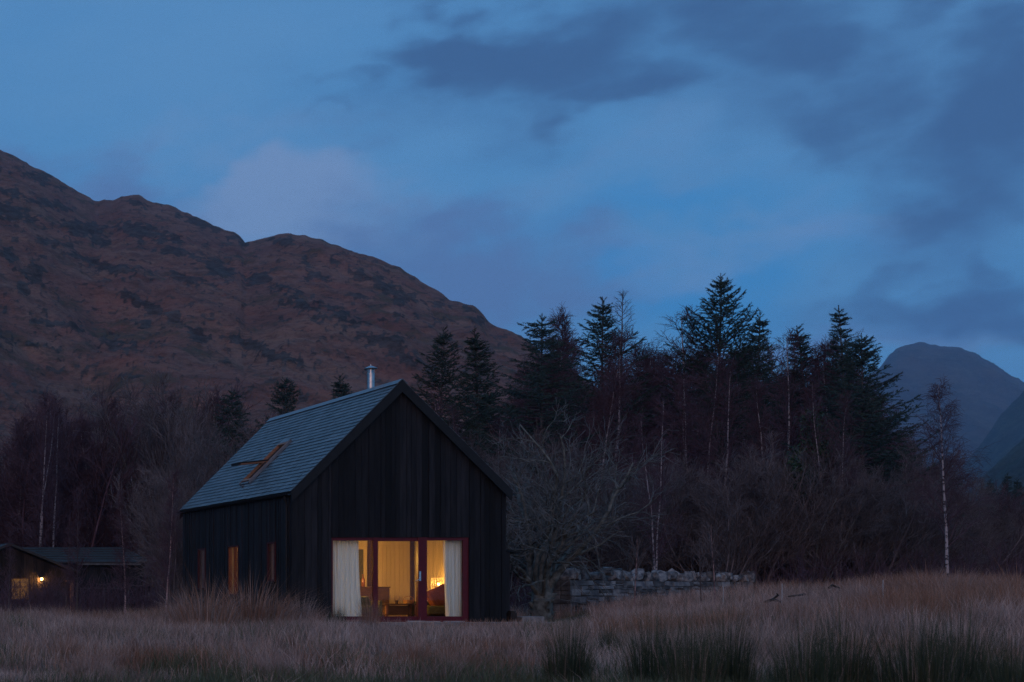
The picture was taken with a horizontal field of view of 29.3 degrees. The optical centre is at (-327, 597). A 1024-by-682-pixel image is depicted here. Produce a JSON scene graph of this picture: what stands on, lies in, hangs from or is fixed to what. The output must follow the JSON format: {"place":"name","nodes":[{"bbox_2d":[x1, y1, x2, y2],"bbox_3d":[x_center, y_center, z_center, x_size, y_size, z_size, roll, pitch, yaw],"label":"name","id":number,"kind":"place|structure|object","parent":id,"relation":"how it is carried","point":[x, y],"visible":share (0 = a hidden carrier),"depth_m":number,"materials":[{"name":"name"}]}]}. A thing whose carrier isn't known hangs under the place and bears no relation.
{"place":"outdoors","nodes":[
{"label":"outdoors","id":0,"kind":"place"},
{"bbox_2d":[0,150,934,602],"bbox_3d":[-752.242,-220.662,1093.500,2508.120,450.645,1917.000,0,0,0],"label":"hill","id":1,"kind":"structure","parent":0,"point":[136,290],"depth_m":362.88,"materials":[{"name":"plant"}]},
{"bbox_2d":[0,565,1023,681],"bbox_3d":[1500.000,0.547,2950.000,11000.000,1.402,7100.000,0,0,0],"label":"ground","id":2,"kind":"structure","parent":0,"point":[578,616],"depth_m":27.65,"materials":[{"name":"plant"}]},
{"bbox_2d":[0,524,28,609],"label":"young tree","id":3,"kind":"object","parent":2,"relation":"on","point":[12,558],"visible":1,"depth_m":45.05,"materials":[{"name":"brown plant"}]},
{"bbox_2d":[0,413,52,546],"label":"birch tree","id":4,"kind":"object","parent":2,"relation":"on","point":[15,470],"visible":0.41,"depth_m":89.42,"materials":[{"name":"brown plant"}]},
{"bbox_2d":[0,396,74,511],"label":"birch tree","id":5,"kind":"object","parent":2,"relation":"on","point":[40,423],"visible":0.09,"depth_m":95.84,"materials":[{"name":"brown plant"}]},
{"bbox_2d":[3,390,81,546],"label":"birch tree","id":6,"kind":"object","parent":2,"relation":"on","point":[41,506],"visible":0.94,"depth_m":83.58,"materials":[{"name":"brown plant"}]},
{"bbox_2d":[12,402,96,546],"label":"birch tree","id":7,"kind":"object","parent":2,"relation":"on","point":[59,442],"visible":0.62,"depth_m":85.47,"materials":[{"name":"brown plant"}]},
{"bbox_2d":[0,402,114,546],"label":"birch tree","id":8,"kind":"object","parent":2,"relation":"on","point":[80,412],"visible":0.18,"depth_m":89.97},
{"bbox_2d":[57,482,92,613],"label":"young tree","id":9,"kind":"object","parent":2,"relation":"on","point":[77,559],"visible":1,"depth_m":45.84,"materials":[{"name":"brown plant"}]},
{"bbox_2d":[0,543,150,612],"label":"cabin","id":10,"kind":"object","parent":2,"relation":"on","point":[39,559],"visible":0.38,"depth_m":77.64,"materials":[{"name":"black paint"}]},
{"bbox_2d":[0,391,153,550],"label":"birch tree","id":11,"kind":"object","parent":2,"relation":"on","point":[25,441],"visible":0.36,"depth_m":87.85,"materials":[{"name":"plant"}]},
{"bbox_2d":[50,639,122,681],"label":"grass tussock","id":12,"kind":"object","parent":2,"relation":"on","point":[88,665],"depth_m":22.13,"materials":[{"name":"plant"}]},
{"bbox_2d":[46,414,131,546],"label":"birch tree","id":13,"kind":"object","parent":2,"relation":"on","point":[84,437],"visible":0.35,"depth_m":88.61,"materials":[{"name":"brown plant"}]},
{"bbox_2d":[0,409,180,571],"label":"birch tree","id":14,"kind":"object","parent":2,"relation":"on","point":[91,542],"visible":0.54,"depth_m":86.58,"materials":[{"name":"plant"}]},
{"bbox_2d":[104,490,138,613],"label":"young tree","id":15,"kind":"object","parent":2,"relation":"on","point":[120,502],"visible":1,"depth_m":43.13,"materials":[{"name":"plant"}]},
{"bbox_2d":[55,406,192,599],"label":"willow shrub","id":16,"kind":"object","parent":2,"relation":"on","point":[114,479],"visible":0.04,"depth_m":89.57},
{"bbox_2d":[89,394,161,497],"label":"birch tree","id":17,"kind":"object","parent":2,"relation":"on","point":[113,403],"visible":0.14,"depth_m":93.08,"materials":[{"name":"brown plant"}]},
{"bbox_2d":[57,373,241,609],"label":"willow shrub","id":18,"kind":"object","parent":2,"relation":"on","point":[95,408],"visible":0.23,"depth_m":88.33,"materials":[{"name":"plant"}]},
{"bbox_2d":[118,461,212,610],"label":"willow shrub","id":19,"kind":"object","parent":2,"relation":"on","point":[178,566],"visible":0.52,"depth_m":49.97,"materials":[{"name":"plant"}]},
{"bbox_2d":[144,468,188,617],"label":"young tree","id":20,"kind":"object","parent":2,"relation":"on","point":[172,540],"visible":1,"depth_m":41.05,"materials":[{"name":"plant"}]},
{"bbox_2d":[79,378,258,605],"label":"birch tree","id":21,"kind":"object","parent":2,"relation":"on","point":[217,394],"visible":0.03,"depth_m":93.98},
{"bbox_2d":[84,362,260,598],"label":"willow shrub","id":22,"kind":"object","parent":2,"relation":"on","point":[166,429],"visible":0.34,"depth_m":87.03,"materials":[{"name":"plant"}]},
{"bbox_2d":[103,401,291,601],"bbox_3d":[21.338,-3.484,62.218,7.927,9.086,8.032,0,0,-15],"label":"willow shrub","id":23,"kind":"object","parent":2,"relation":"on","point":[197,454],"visible":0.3,"depth_m":62.05,"materials":[{"name":"plant"}]},
{"bbox_2d":[152,566,266,629],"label":"grass tussock","id":24,"kind":"object","parent":2,"relation":"on","point":[207,614],"depth_m":35.83,"materials":[{"name":"plant"}]},
{"bbox_2d":[190,391,235,465],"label":"birch tree","id":25,"kind":"object","parent":2,"relation":"on","point":[213,405],"visible":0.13,"depth_m":94.03,"materials":[{"name":"brown plant"}]},
{"bbox_2d":[194,388,253,473],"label":"spruce tree","id":26,"kind":"object","parent":2,"relation":"on","point":[227,428],"visible":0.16,"depth_m":71.97,"materials":[{"name":"green plant"}]},
{"bbox_2d":[177,569,324,626],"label":"grass tussock","id":27,"kind":"object","parent":2,"relation":"on","point":[261,606],"depth_m":36.70,"materials":[{"name":"plant"}]},
{"bbox_2d":[240,638,307,680],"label":"grass tussock","id":28,"kind":"object","parent":2,"relation":"on","point":[278,664],"depth_m":21.49,"materials":[{"name":"plant"}]},
{"bbox_2d":[254,376,300,434],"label":"spruce tree","id":29,"kind":"object","parent":2,"relation":"on","point":[286,397],"visible":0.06,"depth_m":77.97,"materials":[{"name":"green plant"}]},
{"bbox_2d":[247,581,319,627],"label":"grass tussock","id":30,"kind":"object","parent":2,"relation":"on","point":[296,611],"depth_m":37.33,"materials":[{"name":"plant"}]},
{"bbox_2d":[263,591,326,623],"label":"grass tussock","id":31,"kind":"object","parent":2,"relation":"on","point":[306,616],"depth_m":37.70,"materials":[{"name":"plant"}]},
{"bbox_2d":[176,364,519,621],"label":"house","id":32,"kind":"structure","parent":2,"relation":"on","point":[400,481],"depth_m":39.99,"materials":[{"name":"black paint"}]},
{"bbox_2d":[197,548,205,590],"bbox_3d":[16.112,-0.850,46.730,0.244,1.300,0.740,0,0,0],"label":"window","id":33,"kind":"structure","parent":32,"relation":"in","point":[201,553],"depth_m":47.02,"materials":[{"name":"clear glass"}]},
{"bbox_2d":[226,545,238,596],"bbox_3d":[16.112,-0.760,44.070,0.244,1.480,0.860,0,0,0],"label":"window","id":34,"kind":"structure","parent":32,"relation":"in","point":[233,551],"depth_m":44.42,"materials":[{"name":"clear glass"}]},
{"bbox_2d":[264,542,276,582],"bbox_3d":[16.112,-0.945,41.285,0.244,1.110,0.610,0,0,0],"label":"window","id":35,"kind":"structure","parent":32,"relation":"in","point":[269,544],"depth_m":41.50,"materials":[{"name":"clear glass"}]},
{"bbox_2d":[333,541,361,615],"bbox_3d":[17.653,-0.475,40.270,0.810,2.130,0.118,0,0,0],"label":"curtain","id":36,"kind":"object","parent":32,"relation":"hanging from","point":[346,586],"visible":0.88,"depth_m":40.27,"materials":[{"name":"white fabric"}]},
{"bbox_2d":[360,587,390,615],"bbox_3d":[19.860,0.150,43.737,0.900,0.930,0.446,0,0,0],"label":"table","id":37,"kind":"object","parent":32,"relation":"on","point":[384,593],"visible":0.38,"depth_m":43.53,"materials":[{"name":"brown wood"}]},
{"bbox_2d":[382,604,415,615],"bbox_3d":[20.010,0.388,42.450,0.940,0.455,0.520,0,0,0],"label":"table","id":38,"kind":"object","parent":32,"relation":"on","point":[397,610],"visible":0.62,"depth_m":42.25,"materials":[{"name":"brown wood"}]},
{"bbox_2d":[331,537,467,620],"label":"glazed doors","id":39,"kind":"structure","parent":32,"relation":"in","point":[421,542],"depth_m":40.01,"materials":[{"name":"red paint"}]},
{"bbox_2d":[412,601,444,615],"bbox_3d":[20.940,0.355,42.025,1.080,0.520,0.950,0,0,0],"label":"sofa","id":40,"kind":"object","parent":32,"relation":"on","point":[435,610],"visible":0.29,"depth_m":41.56,"materials":[{"name":"green fabric"}]},
{"bbox_2d":[427,584,444,605],"bbox_3d":[20.950,-0.035,42.060,0.660,0.520,0.219,-24,-12,-5],"label":"cushion","id":41,"kind":"object","parent":40,"relation":"on","point":[435,596],"visible":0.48,"depth_m":41.97,"materials":[{"name":"red fabric"}]},
{"bbox_2d":[443,541,461,615],"bbox_3d":[20.457,-0.475,40.269,0.555,2.130,0.117,0,0,0],"label":"curtain","id":42,"kind":"object","parent":32,"relation":"hanging from","point":[452,554],"visible":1,"depth_m":40.26,"materials":[{"name":"white fabric"}]},
{"bbox_2d":[352,590,388,625],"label":"grass tussock","id":43,"kind":"object","parent":2,"relation":"on","point":[370,614],"depth_m":38.14,"materials":[{"name":"plant"}]},
{"bbox_2d":[384,629,438,661],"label":"grass tussock","id":44,"kind":"object","parent":2,"relation":"on","point":[402,651],"depth_m":25.29,"materials":[{"name":"plant"}]},
{"bbox_2d":[410,326,494,457],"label":"spruce tree","id":45,"kind":"object","parent":2,"relation":"on","point":[442,359],"visible":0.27,"depth_m":63.87,"materials":[{"name":"green plant"}]},
{"bbox_2d":[415,631,502,666],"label":"grass tussock","id":46,"kind":"object","parent":2,"relation":"on","point":[464,657],"depth_m":23.91,"materials":[{"name":"plant"}]},
{"bbox_2d":[442,328,524,594],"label":"spruce tree","id":47,"kind":"object","parent":2,"relation":"on","point":[474,341],"visible":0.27,"depth_m":71.29,"materials":[{"name":"green plant"}]},
{"bbox_2d":[449,418,572,580],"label":"willow shrub","id":48,"kind":"object","parent":2,"relation":"on","point":[491,457],"visible":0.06,"depth_m":61.26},
{"bbox_2d":[0,533,1023,616],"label":"undergrowth","id":49,"kind":"object","parent":2,"relation":"on","point":[53,603],"visible":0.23,"depth_m":51.34,"materials":[{"name":"plant"}]},
{"bbox_2d":[473,314,602,599],"bbox_3d":[33.785,-5.072,59.841,5.028,12.095,5.438,0,0,-38],"label":"spruce tree","id":50,"kind":"object","parent":2,"relation":"on","point":[539,393],"visible":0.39,"depth_m":59.68,"materials":[{"name":"green plant"}]},
{"bbox_2d":[489,428,594,608],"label":"willow shrub","id":51,"kind":"object","parent":2,"relation":"on","point":[512,482],"visible":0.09,"depth_m":59.05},
{"bbox_2d":[495,302,620,490],"bbox_3d":[36.988,-5.701,63.864,5.802,13.046,5.666,0,0,0],"label":"spruce tree","id":52,"kind":"object","parent":2,"relation":"on","point":[563,322],"visible":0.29,"depth_m":63.30,"materials":[{"name":"plant"}]},
{"bbox_2d":[527,596,606,681],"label":"rush clump","id":53,"kind":"object","parent":2,"relation":"on","point":[567,658],"visible":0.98,"depth_m":19.92,"materials":[{"name":"plant"}]},
{"bbox_2d":[484,397,679,620],"bbox_3d":[26.349,-2.123,46.295,8.371,7.648,7.655,0,0,-23],"label":"old tree","id":54,"kind":"object","parent":2,"relation":"on","point":[541,576],"visible":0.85,"depth_m":45.47,"materials":[{"name":"grey plant"}]},
{"bbox_2d":[553,351,656,564],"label":"birch tree","id":55,"kind":"object","parent":2,"relation":"on","point":[609,401],"visible":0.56,"depth_m":59.60,"materials":[{"name":"brown plant"}]},
{"bbox_2d":[532,296,680,567],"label":"spruce tree","id":56,"kind":"object","parent":2,"relation":"on","point":[602,324],"visible":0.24,"depth_m":67.90,"materials":[{"name":"green plant"}]},
{"bbox_2d":[561,328,657,500],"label":"birch tree","id":57,"kind":"object","parent":2,"relation":"on","point":[621,341],"visible":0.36,"depth_m":63.60,"materials":[{"name":"brown plant"}]},
{"bbox_2d":[594,617,625,657],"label":"rush clump","id":58,"kind":"object","parent":2,"relation":"on","point":[609,635],"visible":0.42,"depth_m":25.97,"materials":[{"name":"plant"}]},
{"bbox_2d":[483,432,746,571],"bbox_3d":[33.504,-2.825,55.183,7.746,6.978,7.306,0,0,-17],"label":"willow shrub","id":59,"kind":"object","parent":2,"relation":"on","point":[609,550],"visible":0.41,"depth_m":54.03,"materials":[{"name":"plant"}]},
{"bbox_2d":[589,291,656,466],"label":"larch tree","id":60,"kind":"object","parent":2,"relation":"on","point":[616,323],"visible":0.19,"depth_m":72.42,"materials":[{"name":"brown plant"}]},
{"bbox_2d":[582,453,706,571],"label":"willow shrub","id":61,"kind":"object","parent":2,"relation":"on","point":[638,507],"visible":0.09,"depth_m":56.48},
{"bbox_2d":[608,584,697,681],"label":"rush clump","id":62,"kind":"object","parent":2,"relation":"on","point":[644,671],"visible":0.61,"depth_m":17.98,"materials":[{"name":"plant"}]},
{"bbox_2d":[615,339,692,463],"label":"birch tree","id":63,"kind":"object","parent":2,"relation":"on","point":[654,354],"visible":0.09,"depth_m":71.68,"materials":[{"name":"brown plant"}]},
{"bbox_2d":[553,564,755,617],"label":"dry stone wall","id":64,"kind":"structure","parent":2,"relation":"on","point":[672,579],"depth_m":48.67,"materials":[{"name":"stone"}]},
{"bbox_2d":[618,394,690,569],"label":"birch tree","id":65,"kind":"object","parent":2,"relation":"on","point":[658,511],"visible":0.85,"depth_m":51.28,"materials":[{"name":"brown plant"}]},
{"bbox_2d":[597,338,713,469],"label":"birch tree","id":66,"kind":"object","parent":2,"relation":"on","point":[637,350],"visible":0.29,"depth_m":68.21,"materials":[{"name":"brown plant"}]},
{"bbox_2d":[625,345,689,462],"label":"birch tree","id":67,"kind":"object","parent":2,"relation":"on","point":[665,361],"visible":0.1,"depth_m":75.52,"materials":[{"name":"brown plant"}]},
{"bbox_2d":[623,303,745,503],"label":"spruce tree","id":68,"kind":"object","parent":2,"relation":"on","point":[669,375],"visible":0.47,"depth_m":66.19,"materials":[{"name":"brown plant"}]},
{"bbox_2d":[613,453,760,572],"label":"willow shrub","id":69,"kind":"object","parent":2,"relation":"on","point":[681,506],"visible":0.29,"depth_m":54.59,"materials":[{"name":"plant"}]},
{"bbox_2d":[645,592,742,681],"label":"rush clump","id":70,"kind":"object","parent":2,"relation":"on","point":[684,669],"visible":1,"depth_m":16.92,"materials":[{"name":"plant"}]},
{"bbox_2d":[651,351,756,470],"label":"birch tree","id":71,"kind":"object","parent":2,"relation":"on","point":[699,411],"visible":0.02,"depth_m":71.60,"materials":[{"name":"brown plant"}]},
{"bbox_2d":[651,342,766,561],"bbox_3d":[37.360,-4.365,55.663,3.950,9.686,3.776,0,0,-31],"label":"birch tree","id":72,"kind":"object","parent":2,"relation":"on","point":[687,411],"visible":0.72,"depth_m":55.51,"materials":[{"name":"brown plant"}]},
{"bbox_2d":[625,460,794,581],"bbox_3d":[35.899,-2.160,53.383,4.972,5.066,5.038,0,0,37],"label":"willow shrub","id":73,"kind":"object","parent":2,"relation":"on","point":[727,558],"visible":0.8,"depth_m":52.66,"materials":[{"name":"plant"}]},
{"bbox_2d":[698,520,729,604],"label":"sapling","id":74,"kind":"object","parent":2,"relation":"on","point":[710,546],"visible":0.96,"depth_m":44.99,"materials":[{"name":"plant"}]},
{"bbox_2d":[656,274,773,474],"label":"spruce tree","id":75,"kind":"object","parent":2,"relation":"on","point":[723,339],"visible":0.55,"depth_m":65.37,"materials":[{"name":"green plant"}]},
{"bbox_2d":[684,359,758,568],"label":"birch tree","id":76,"kind":"object","parent":2,"relation":"on","point":[733,438],"visible":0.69,"depth_m":54.57,"materials":[{"name":"brown plant"}]},
{"bbox_2d":[676,580,786,681],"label":"rush clump","id":77,"kind":"object","parent":2,"relation":"on","point":[735,666],"visible":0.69,"depth_m":17.36,"materials":[{"name":"plant"}]},
{"bbox_2d":[699,310,793,583],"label":"spruce tree","id":78,"kind":"object","parent":2,"relation":"on","point":[763,324],"visible":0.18,"depth_m":71.09,"materials":[{"name":"green plant"}]},
{"bbox_2d":[719,374,798,573],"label":"birch tree","id":79,"kind":"object","parent":2,"relation":"on","point":[758,433],"visible":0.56,"depth_m":56.44,"materials":[{"name":"brown plant"}]},
{"bbox_2d":[677,425,867,589],"bbox_3d":[37.933,-2.890,53.847,6.297,6.333,6.212,0,0,-44],"label":"willow shrub","id":80,"kind":"object","parent":2,"relation":"on","point":[754,489],"visible":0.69,"depth_m":53.37,"materials":[{"name":"plant"}]},
{"bbox_2d":[728,326,826,584],"bbox_3d":[43.314,-5.181,59.978,3.887,10.899,4.374,0,0,-31],"label":"birch tree","id":81,"kind":"object","parent":2,"relation":"on","point":[787,413],"visible":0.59,"depth_m":60.13,"materials":[{"name":"brown plant"}]},
{"bbox_2d":[704,426,885,584],"bbox_3d":[40.995,-2.976,56.696,5.677,6.412,6.875,0,0,1],"label":"willow shrub","id":82,"kind":"object","parent":2,"relation":"on","point":[774,579],"visible":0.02,"depth_m":56.33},
{"bbox_2d":[745,596,857,681],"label":"rush clump","id":83,"kind":"object","parent":2,"relation":"on","point":[806,673],"visible":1,"depth_m":15.93,"materials":[{"name":"plant"}]},
{"bbox_2d":[745,324,860,460],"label":"spruce tree","id":84,"kind":"object","parent":2,"relation":"on","point":[804,349],"visible":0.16,"depth_m":66.05,"materials":[{"name":"green plant"}]},
{"bbox_2d":[782,404,838,578],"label":"birch tree","id":85,"kind":"object","parent":2,"relation":"on","point":[796,464],"visible":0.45,"depth_m":54.89,"materials":[{"name":"plant"}]},
{"bbox_2d":[717,449,924,586],"bbox_3d":[40.107,-2.650,54.054,6.254,5.634,5.898,0,0,28],"label":"willow shrub","id":86,"kind":"object","parent":2,"relation":"on","point":[851,508],"visible":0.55,"depth_m":53.04,"materials":[{"name":"plant"}]},
{"bbox_2d":[756,329,885,461],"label":"birch tree","id":87,"kind":"object","parent":2,"relation":"on","point":[820,366],"visible":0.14,"depth_m":65.06,"materials":[{"name":"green plant"}]},
{"bbox_2d":[768,334,901,478],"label":"birch tree","id":88,"kind":"object","parent":2,"relation":"on","point":[824,348],"visible":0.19,"depth_m":64.77,"materials":[{"name":"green plant"}]},
{"bbox_2d":[782,370,890,582],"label":"birch tree","id":89,"kind":"object","parent":2,"relation":"on","point":[842,439],"visible":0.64,"depth_m":54.19,"materials":[{"name":"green plant"}]},
{"bbox_2d":[785,305,907,570],"bbox_3d":[45.934,-5.695,59.992,5.369,11.597,5.018,0,0,-4],"label":"spruce tree","id":90,"kind":"object","parent":2,"relation":"on","point":[840,333],"visible":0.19,"depth_m":60.14,"materials":[{"name":"green plant"}]},
{"bbox_2d":[790,578,906,681],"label":"rush clump","id":91,"kind":"object","parent":2,"relation":"on","point":[860,675],"visible":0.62,"depth_m":16.47,"materials":[{"name":"plant"}]},
{"bbox_2d":[770,439,929,582],"bbox_3d":[42.475,-2.879,56.141,5.386,5.991,5.461,0,0,37],"label":"willow shrub","id":92,"kind":"object","parent":2,"relation":"on","point":[861,465],"visible":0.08,"depth_m":54.97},
{"bbox_2d":[780,333,966,583],"bbox_3d":[44.182,-4.633,56.838,5.559,10.429,5.662,0,0,-45],"label":"spruce tree","id":93,"kind":"object","parent":2,"relation":"on","point":[876,420],"visible":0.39,"depth_m":56.61,"materials":[{"name":"green plant"}]},
{"bbox_2d":[765,436,985,582],"bbox_3d":[42.284,-2.736,54.449,6.237,5.644,6.155,0,0,-8],"label":"willow shrub","id":94,"kind":"object","parent":2,"relation":"on","point":[913,506],"visible":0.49,"depth_m":53.38,"materials":[{"name":"plant"}]},
{"bbox_2d":[861,560,971,596],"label":"grass tussock","id":95,"kind":"object","parent":2,"relation":"on","point":[906,584],"depth_m":39.95,"materials":[{"name":"plant"}]},
{"bbox_2d":[858,573,993,681],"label":"rush clump","id":96,"kind":"object","parent":2,"relation":"on","point":[929,667],"visible":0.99,"depth_m":15.93,"materials":[{"name":"plant"}]},
{"bbox_2d":[862,472,1004,577],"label":"willow shrub","id":97,"kind":"object","parent":2,"relation":"on","point":[935,544],"visible":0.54,"depth_m":53.42,"materials":[{"name":"plant"}]},
{"bbox_2d":[866,447,1002,572],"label":"willow shrub","id":98,"kind":"object","parent":2,"relation":"on","point":[927,472],"visible":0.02,"depth_m":56.27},
{"bbox_2d":[883,374,1002,575],"bbox_3d":[40.849,-3.571,49.207,3.014,7.196,2.488,0,0,-12],"label":"birch tree","id":99,"kind":"object","parent":2,"relation":"on","point":[946,520],"visible":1,"depth_m":49.01,"materials":[{"name":"brown plant"}]},
{"bbox_2d":[886,560,1006,597],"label":"grass tussock","id":100,"kind":"object","parent":2,"relation":"on","point":[955,582],"depth_m":38.93,"materials":[{"name":"plant"}]},
{"bbox_2d":[897,575,1022,681],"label":"rush clump","id":101,"kind":"object","parent":2,"relation":"on","point":[969,672],"visible":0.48,"depth_m":16.46,"materials":[{"name":"plant"}]},
{"bbox_2d":[923,482,1023,576],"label":"willow shrub","id":102,"kind":"object","parent":2,"relation":"on","point":[995,539],"visible":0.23,"depth_m":59.24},
{"bbox_2d":[926,479,1023,568],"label":"willow shrub","id":103,"kind":"object","parent":2,"relation":"on","point":[1006,499],"visible":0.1,"depth_m":62.81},
{"bbox_2d":[947,560,1023,602],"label":"grass tussock","id":104,"kind":"object","parent":2,"relation":"on","point":[1008,584],"depth_m":37.03,"materials":[{"name":"plant"}]},
{"bbox_2d":[958,605,1023,681],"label":"rush clump","id":105,"kind":"object","parent":2,"relation":"on","point":[1005,675],"visible":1,"depth_m":15.01,"materials":[{"name":"plant"}]},
{"bbox_2d":[0,0,1023,400],"label":"sky","id":106,"kind":"structure","parent":0,"point":[518,160],"materials":[{"name":"blue"}]},
{"bbox_2d":[865,342,1023,478],"bbox_3d":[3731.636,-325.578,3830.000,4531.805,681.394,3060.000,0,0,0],"label":"hill","id":107,"kind":"structure","parent":0,"point":[986,393],"depth_m":3454.16,"materials":[{"name":"stone"}]},
{"bbox_2d":[955,391,1023,494],"bbox_3d":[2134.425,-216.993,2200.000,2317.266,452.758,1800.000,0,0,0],"label":"hill","id":108,"kind":"structure","parent":0,"point":[1007,430],"depth_m":2182.46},
{"bbox_2d":[967,438,1023,532],"bbox_3d":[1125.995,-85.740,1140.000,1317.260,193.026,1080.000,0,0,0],"label":"hill","id":109,"kind":"structure","parent":0,"point":[1011,462],"depth_m":1027.78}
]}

